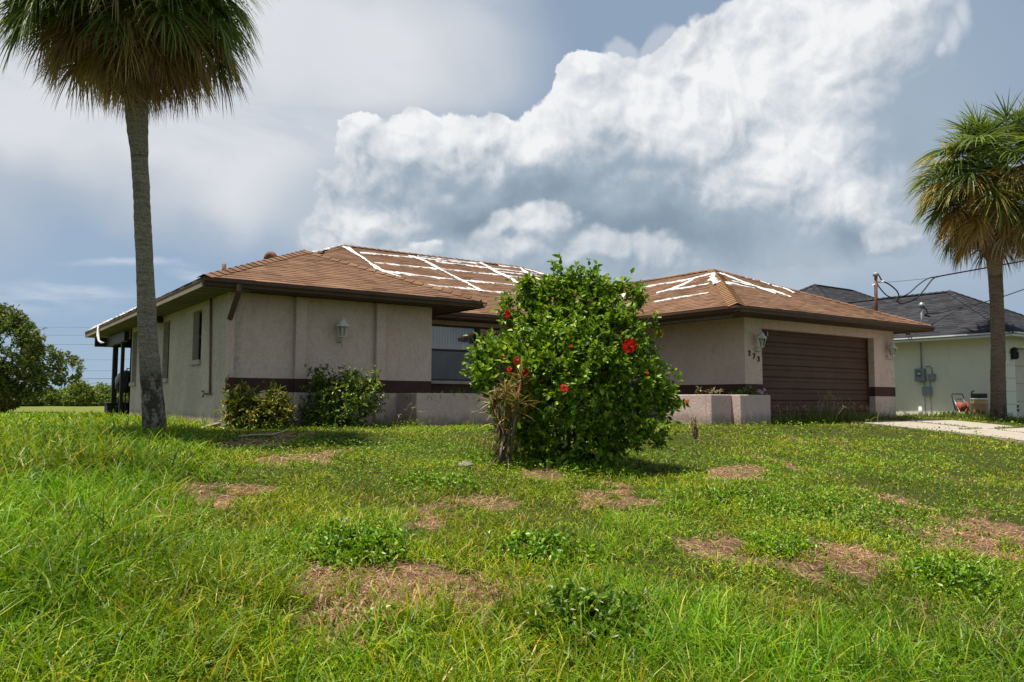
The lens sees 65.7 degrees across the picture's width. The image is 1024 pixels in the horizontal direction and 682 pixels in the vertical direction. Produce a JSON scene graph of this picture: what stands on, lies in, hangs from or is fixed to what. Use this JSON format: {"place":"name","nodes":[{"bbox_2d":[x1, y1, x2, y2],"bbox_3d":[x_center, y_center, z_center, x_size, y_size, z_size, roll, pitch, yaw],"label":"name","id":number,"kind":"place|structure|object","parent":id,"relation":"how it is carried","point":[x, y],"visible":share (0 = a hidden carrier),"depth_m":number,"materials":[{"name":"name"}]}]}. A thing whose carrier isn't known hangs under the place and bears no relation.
{"place":"outdoors","nodes":[
{"label":"outdoors","id":0,"kind":"place"},
{"bbox_2d":[45,344,93,344],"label":"power line","id":1,"kind":"object","parent":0,"point":[69,344],"visible":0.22,"depth_m":117.80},
{"bbox_2d":[52,378,111,378],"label":"power line","id":2,"kind":"object","parent":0,"point":[93,378],"visible":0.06,"depth_m":118.51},
{"bbox_2d":[0,0,1023,398],"label":"sky","id":3,"kind":"structure","parent":0,"point":[770,141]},
{"bbox_2d":[0,406,1023,681],"bbox_3d":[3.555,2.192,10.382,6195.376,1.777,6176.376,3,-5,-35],"label":"ground","id":4,"kind":"structure","parent":0,"point":[821,572],"depth_m":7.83,"materials":[{"name":"green plant"}]},
{"bbox_2d":[0,388,22,412],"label":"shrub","id":5,"kind":"object","parent":4,"relation":"on","point":[5,404],"visible":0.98,"depth_m":57.09,"materials":[{"name":"green plant"}]},
{"bbox_2d":[10,393,46,406],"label":"scrub bush","id":6,"kind":"object","parent":4,"relation":"on","point":[38,401],"visible":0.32,"depth_m":104.91,"materials":[{"name":"green plant"}]},
{"bbox_2d":[0,302,85,403],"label":"oak tree","id":7,"kind":"object","parent":4,"relation":"on","point":[28,357],"visible":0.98,"depth_m":58.17,"materials":[{"name":"green plant"}]},
{"bbox_2d":[36,385,73,405],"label":"scrub bush","id":8,"kind":"object","parent":4,"relation":"on","point":[55,398],"visible":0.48,"depth_m":109.60,"materials":[{"name":"green plant"}]},
{"bbox_2d":[61,379,100,406],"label":"scrub bush","id":9,"kind":"object","parent":4,"relation":"on","point":[86,395],"visible":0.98,"depth_m":106.84,"materials":[{"name":"green plant"}]},
{"bbox_2d":[90,381,110,405],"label":"scrub bush","id":10,"kind":"object","parent":4,"relation":"on","point":[104,394],"visible":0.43,"depth_m":112.34,"materials":[{"name":"green plant"}]},
{"bbox_2d":[104,402,127,414],"bbox_3d":[-12.084,2.152,24.312,0.740,0.540,0.565,3,-5,-35],"label":"storage box","id":11,"kind":"object","parent":4,"relation":"on","point":[109,406],"visible":0.38,"depth_m":24.05,"materials":[{"name":"black paint"}]},
{"bbox_2d":[110,391,128,401],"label":"scrub bush","id":12,"kind":"object","parent":4,"relation":"on","point":[127,396],"visible":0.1,"depth_m":108.43,"materials":[{"name":"green plant"}]},
{"bbox_2d":[115,368,129,414],"bbox_3d":[-11.707,1.562,23.970,0.600,1.478,0.748,3,-5,-35],"label":"grill","id":13,"kind":"object","parent":4,"relation":"on","point":[126,382],"visible":0.6,"depth_m":23.83,"materials":[{"name":"black paint"}]},
{"bbox_2d":[0,0,277,430],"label":"palm tree","id":14,"kind":"object","parent":4,"relation":"on","point":[135,57],"visible":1,"depth_m":11.27,"materials":[{"name":"green plant"}]},
{"bbox_2d":[202,422,220,426],"bbox_3d":[-5.444,1.543,14.305,0.177,0.130,0.602,-1,-4,18],"label":"splash block","id":15,"kind":"object","parent":4,"relation":"on","point":[217,423],"depth_m":14.36,"materials":[{"name":"grey concrete"}]},
{"bbox_2d":[214,375,297,429],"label":"croton bush","id":16,"kind":"object","parent":4,"relation":"on","point":[250,408],"visible":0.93,"depth_m":13.72,"materials":[{"name":"green plant"}]},
{"bbox_2d":[238,429,289,436],"bbox_3d":[-3.457,1.341,11.556,0.307,0.041,1.718,0,-4,7],"label":"garden hose","id":17,"kind":"object","parent":4,"relation":"on","point":[263,434],"visible":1,"depth_m":11.05,"materials":[{"name":"green rubber"}]},
{"bbox_2d":[292,363,390,427],"bbox_3d":[-3.154,1.278,14.929,1.706,1.709,1.555,-3,-5,38],"label":"shrub","id":18,"kind":"object","parent":4,"relation":"on","point":[329,402],"visible":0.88,"depth_m":14.76,"materials":[{"name":"green plant"}]},
{"bbox_2d":[284,510,435,579],"bbox_3d":[-1.047,1.417,5.471,1.017,0.375,1.051,2,-5,-20],"label":"weed clump","id":19,"kind":"object","parent":4,"relation":"on","point":[379,538],"visible":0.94,"depth_m":5.43,"materials":[{"name":"green plant"}]},
{"bbox_2d":[366,407,400,427],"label":"grass tuft","id":20,"kind":"object","parent":4,"relation":"on","point":[383,423],"visible":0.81,"depth_m":14.97,"materials":[{"name":"green plant"}]},
{"bbox_2d":[340,600,430,648],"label":"weed clump","id":21,"kind":"object","parent":4,"relation":"on","point":[371,620],"visible":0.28,"depth_m":4.04,"materials":[{"name":"green plant"}]},
{"bbox_2d":[383,403,432,426],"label":"grass tuft","id":22,"kind":"object","parent":4,"relation":"on","point":[411,423],"visible":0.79,"depth_m":15.32,"materials":[{"name":"green plant"}]},
{"bbox_2d":[383,464,490,497],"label":"weed clump","id":23,"kind":"object","parent":4,"relation":"on","point":[449,477],"visible":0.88,"depth_m":7.96,"materials":[{"name":"green plant"}]},
{"bbox_2d":[457,460,474,467],"bbox_3d":[-0.530,1.454,9.256,0.167,0.121,0.203,-1,-4,17],"label":"stone","id":24,"kind":"object","parent":4,"relation":"on","point":[462,463],"visible":0.62,"depth_m":9.22,"materials":[{"name":"grey stone"}]},
{"bbox_2d":[449,411,483,425],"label":"grass tuft","id":25,"kind":"object","parent":4,"relation":"on","point":[473,421],"visible":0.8,"depth_m":16.04,"materials":[{"name":"green plant"}]},
{"bbox_2d":[450,445,557,467],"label":"weed clump","id":26,"kind":"object","parent":4,"relation":"on","point":[515,453],"visible":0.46,"depth_m":9.74,"materials":[{"name":"green plant"}]},
{"bbox_2d":[82,244,934,427],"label":"house","id":27,"kind":"structure","parent":4,"relation":"on","point":[411,319],"depth_m":18.74,"materials":[{"name":"paint"}]},
{"bbox_2d":[162,323,169,382],"bbox_3d":[-8.061,0.261,18.640,0.265,1.445,0.750,3,-5,-35],"label":"window","id":28,"kind":"structure","parent":27,"relation":"in","point":[165,380],"depth_m":18.89,"materials":[{"name":"brown metal"}]},
{"bbox_2d":[189,312,201,365],"bbox_3d":[-6.421,-0.065,16.357,0.265,1.125,0.780,3,-5,-35],"label":"window","id":29,"kind":"structure","parent":27,"relation":"in","point":[194,362],"depth_m":16.61,"materials":[{"name":"brown metal"}]},
{"bbox_2d":[336,317,348,346],"bbox_3d":[-3.336,-0.162,15.552,0.260,0.608,0.300,3,-5,-35],"label":"wall lantern","id":30,"kind":"object","parent":27,"relation":"attached to","point":[343,324],"depth_m":15.51,"materials":[{"name":"white metal"}]},
{"bbox_2d":[431,324,516,383],"bbox_3d":[-0.974,0.373,20.188,3.500,1.475,0.295,3,-5,-35],"label":"picture window","id":31,"kind":"structure","parent":27,"relation":"in","point":[446,342],"depth_m":19.94,"materials":[{"name":"grey glass"}]},
{"bbox_2d":[754,331,766,355],"bbox_3d":[5.870,0.061,18.701,0.260,0.608,0.300,3,-5,-35],"label":"wall lantern","id":32,"kind":"object","parent":27,"relation":"attached to","point":[761,344],"depth_m":18.66,"materials":[{"name":"white metal"}]},
{"bbox_2d":[762,331,867,421],"bbox_3d":[7.839,1.056,20.483,4.980,2.580,0.092,3,-5,-35],"label":"garage door","id":33,"kind":"structure","parent":27,"relation":"in","point":[796,368],"depth_m":20.45,"materials":[{"name":"brown metal"}]},
{"bbox_2d":[886,342,896,361],"bbox_3d":[10.562,0.324,22.032,0.260,0.608,0.300,3,-5,-35],"label":"wall lantern","id":34,"kind":"object","parent":27,"relation":"attached to","point":[892,346],"depth_m":22.00,"materials":[{"name":"white metal"}]},
{"bbox_2d":[877,276,934,297],"bbox_3d":[11.672,-1.608,23.415,2.207,0.717,0.124,1,-4,-15],"label":"power cable","id":35,"kind":"object","parent":27,"relation":"attached to","point":[907,293],"visible":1,"depth_m":23.39,"materials":[{"name":"black rubber"}]},
{"bbox_2d":[879,261,1023,303],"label":"power cable","id":36,"kind":"object","parent":27,"relation":"attached to","point":[931,280],"visible":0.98,"depth_m":23.51,"materials":[{"name":"black rubber"}]},
{"bbox_2d":[476,353,540,467],"bbox_3d":[-0.025,0.892,9.268,0.811,1.520,0.809,1,-4,-11],"label":"spiky plant","id":37,"kind":"object","parent":4,"relation":"on","point":[501,418],"visible":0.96,"depth_m":9.27,"materials":[{"name":"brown plant"}]},
{"bbox_2d":[397,393,621,425],"bbox_3d":[-0.504,1.680,18.438,5.540,0.880,3.020,3,-5,-35],"label":"planter","id":38,"kind":"object","parent":4,"relation":"on","point":[446,409],"visible":0.27,"depth_m":16.05,"materials":[{"name":"pink paint"}]},
{"bbox_2d":[399,389,449,399],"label":"weed plant","id":39,"kind":"object","parent":38,"relation":"on","point":[423,391],"visible":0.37,"depth_m":15.86,"materials":[{"name":"green plant"}]},
{"bbox_2d":[428,384,476,399],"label":"weed plant","id":40,"kind":"object","parent":38,"relation":"on","point":[464,391],"visible":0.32,"depth_m":16.47,"materials":[{"name":"green plant"}]},
{"bbox_2d":[1,413,1023,681],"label":"creeping weeds","id":41,"kind":"object","parent":4,"relation":"on","point":[405,449],"visible":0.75,"depth_m":7.94,"materials":[{"name":"green plant"}]},
{"bbox_2d":[478,524,605,576],"bbox_3d":[0.211,1.496,5.628,0.941,0.332,0.854,0,-4,5],"label":"weed clump","id":42,"kind":"object","parent":4,"relation":"on","point":[540,543],"visible":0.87,"depth_m":5.63,"materials":[{"name":"green plant"}]},
{"bbox_2d":[459,252,690,469],"bbox_3d":[0.765,0.288,9.987,2.428,2.896,2.467,-3,-5,36],"label":"hibiscus bush","id":43,"kind":"object","parent":4,"relation":"on","point":[593,324],"visible":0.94,"depth_m":9.72,"materials":[{"name":"green plant"}]},
{"bbox_2d":[495,451,659,486],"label":"weed clump","id":44,"kind":"object","parent":4,"relation":"on","point":[573,463],"visible":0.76,"depth_m":9.32,"materials":[{"name":"green plant"}]},
{"bbox_2d":[501,573,684,670],"bbox_3d":[0.471,1.484,4.219,1.138,0.454,1.071,-1,-4,12],"label":"weed clump","id":45,"kind":"object","parent":4,"relation":"on","point":[590,596],"visible":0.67,"depth_m":4.16,"materials":[{"name":"green plant"}]},
{"bbox_2d":[179,423,1023,656],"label":"dead thatch","id":46,"kind":"object","parent":4,"relation":"on","point":[724,546],"visible":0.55,"depth_m":6.37,"materials":[{"name":"brown plant"}]},
{"bbox_2d":[689,417,698,441],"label":"dead stalk","id":47,"kind":"object","parent":4,"relation":"on","point":[695,434],"visible":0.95,"depth_m":12.91,"materials":[{"name":"brown plant"}]},
{"bbox_2d":[666,395,770,424],"bbox_3d":[4.708,1.699,18.134,1.740,0.930,1.600,3,-5,-35],"label":"planter","id":48,"kind":"object","parent":4,"relation":"on","point":[718,409],"visible":0.56,"depth_m":17.52,"materials":[{"name":"pink paint"}]},
{"bbox_2d":[726,385,767,394],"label":"petunia plant","id":49,"kind":"object","parent":48,"relation":"in","point":[750,392],"visible":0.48,"depth_m":17.96,"materials":[{"name":"green plant"}]},
{"bbox_2d":[676,483,835,525],"bbox_3d":[2.385,1.585,7.715,1.538,0.358,1.509,0,-4,5],"label":"weed clump","id":50,"kind":"object","parent":4,"relation":"on","point":[725,495],"visible":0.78,"depth_m":7.65,"materials":[{"name":"green plant"}]},
{"bbox_2d":[771,405,796,423],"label":"grass tuft","id":51,"kind":"object","parent":4,"relation":"on","point":[779,420],"visible":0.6,"depth_m":18.18,"materials":[{"name":"green plant"}]},
{"bbox_2d":[737,522,831,562],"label":"weed clump","id":52,"kind":"object","parent":4,"relation":"on","point":[804,540],"visible":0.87,"depth_m":6.03,"materials":[{"name":"green plant"}]},
{"bbox_2d":[771,402,823,423],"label":"grass tuft","id":53,"kind":"object","parent":4,"relation":"on","point":[793,418],"visible":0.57,"depth_m":18.62,"materials":[{"name":"green plant"}]},
{"bbox_2d":[786,403,841,423],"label":"grass tuft","id":54,"kind":"object","parent":4,"relation":"on","point":[819,420],"visible":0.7,"depth_m":18.84,"materials":[{"name":"green plant"}]},
{"bbox_2d":[799,400,849,422],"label":"grass tuft","id":55,"kind":"object","parent":4,"relation":"on","point":[816,415],"visible":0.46,"depth_m":19.24,"materials":[{"name":"green plant"}]},
{"bbox_2d":[807,390,865,422],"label":"grass tuft","id":56,"kind":"object","parent":4,"relation":"on","point":[839,417],"visible":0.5,"depth_m":19.74,"materials":[{"name":"green plant"}]},
{"bbox_2d":[826,402,878,421],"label":"grass tuft","id":57,"kind":"object","parent":4,"relation":"on","point":[861,418],"visible":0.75,"depth_m":19.84,"materials":[{"name":"green plant"}]},
{"bbox_2d":[749,486,975,549],"bbox_3d":[3.262,1.631,7.474,1.925,0.487,2.208,-2,-5,26],"label":"weed clump","id":58,"kind":"object","parent":4,"relation":"on","point":[856,514],"visible":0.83,"depth_m":7.43,"materials":[{"name":"green plant"}]},
{"bbox_2d":[841,402,889,421],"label":"grass tuft","id":59,"kind":"object","parent":4,"relation":"on","point":[870,416],"visible":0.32,"depth_m":20.43,"materials":[{"name":"green plant"}]},
{"bbox_2d":[857,402,912,421],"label":"grass tuft","id":60,"kind":"object","parent":4,"relation":"on","point":[886,419],"visible":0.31,"depth_m":20.79,"materials":[{"name":"green plant"}]},
{"bbox_2d":[881,408,918,420],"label":"grass tuft","id":61,"kind":"object","parent":4,"relation":"on","point":[895,417],"visible":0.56,"depth_m":20.93,"materials":[{"name":"green plant"}]},
{"bbox_2d":[894,410,920,419],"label":"grass tuft","id":62,"kind":"object","parent":4,"relation":"on","point":[907,416],"visible":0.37,"depth_m":21.43,"materials":[{"name":"green plant"}]},
{"bbox_2d":[799,284,1023,417],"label":"neighbour house","id":63,"kind":"structure","parent":4,"relation":"on","point":[942,362],"depth_m":26.41,"materials":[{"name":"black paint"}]},
{"bbox_2d":[928,289,1023,313],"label":"power cable","id":64,"kind":"object","parent":63,"relation":"attached to","point":[973,304],"visible":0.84,"depth_m":27.11,"materials":[{"name":"black rubber"}]},
{"bbox_2d":[1015,348,1023,417],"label":"garage door","id":65,"kind":"structure","parent":63,"relation":"in","point":[1019,363],"depth_m":25.68,"materials":[{"name":"white paint"}]},
{"bbox_2d":[897,414,930,418],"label":"weed tuft","id":66,"kind":"object","parent":4,"relation":"on","point":[910,417],"visible":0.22,"depth_m":22.68,"materials":[{"name":"green plant"}]},
{"bbox_2d":[897,412,934,417],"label":"weed tuft","id":67,"kind":"object","parent":4,"relation":"on","point":[919,415],"visible":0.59,"depth_m":26.13,"materials":[{"name":"green plant"}]},
{"bbox_2d":[923,410,962,417],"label":"weed tuft","id":68,"kind":"object","parent":4,"relation":"on","point":[944,414],"visible":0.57,"depth_m":25.09,"materials":[{"name":"green plant"}]},
{"bbox_2d":[872,552,1023,617],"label":"weed clump","id":69,"kind":"object","parent":4,"relation":"on","point":[950,568],"visible":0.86,"depth_m":5.38,"materials":[{"name":"green plant"}]},
{"bbox_2d":[951,393,969,416],"bbox_3d":[13.975,2.020,24.665,0.495,0.777,0.595,0,-4,9],"label":"hose reel cart","id":70,"kind":"object","parent":4,"relation":"on","point":[963,406],"visible":0.66,"depth_m":24.59,"materials":[{"name":"red paint"}]},
{"bbox_2d":[900,89,1023,421],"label":"palm tree","id":71,"kind":"object","parent":4,"relation":"on","point":[987,222],"visible":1,"depth_m":22.59,"materials":[{"name":"green plant"}]},
{"bbox_2d":[940,408,986,417],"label":"weed tuft","id":72,"kind":"object","parent":4,"relation":"on","point":[955,414],"visible":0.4,"depth_m":24.29,"materials":[{"name":"green plant"}]},
{"bbox_2d":[943,412,998,420],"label":"weed tuft","id":73,"kind":"object","parent":4,"relation":"on","point":[979,418],"visible":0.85,"depth_m":22.93,"materials":[{"name":"green plant"}]},
{"bbox_2d":[970,390,988,415],"bbox_3d":[14.185,1.936,24.047,0.489,0.893,0.489,3,-5,-35],"label":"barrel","id":74,"kind":"object","parent":4,"relation":"on","point":[979,403],"visible":0.88,"depth_m":23.86,"materials":[{"name":"plastic"}]},
{"bbox_2d":[988,413,1023,422],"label":"weed tuft","id":75,"kind":"object","parent":4,"relation":"on","point":[1014,419],"visible":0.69,"depth_m":22.70,"materials":[{"name":"green plant"}]},
{"bbox_2d":[844,419,1023,441],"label":"driveway","id":76,"kind":"structure","parent":0,"point":[987,429],"depth_m":19.16,"materials":[{"name":"concrete"}]},
{"bbox_2d":[899,417,1023,432],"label":"joint grass","id":77,"kind":"structure","parent":76,"relation":"on","point":[954,425],"depth_m":19.79,"materials":[{"name":"green plant"}]},
{"bbox_2d":[958,424,1022,429],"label":"joint grass","id":78,"kind":"structure","parent":0,"point":[1016,426],"depth_m":19.59,"materials":[{"name":"green plant"}]}
]}

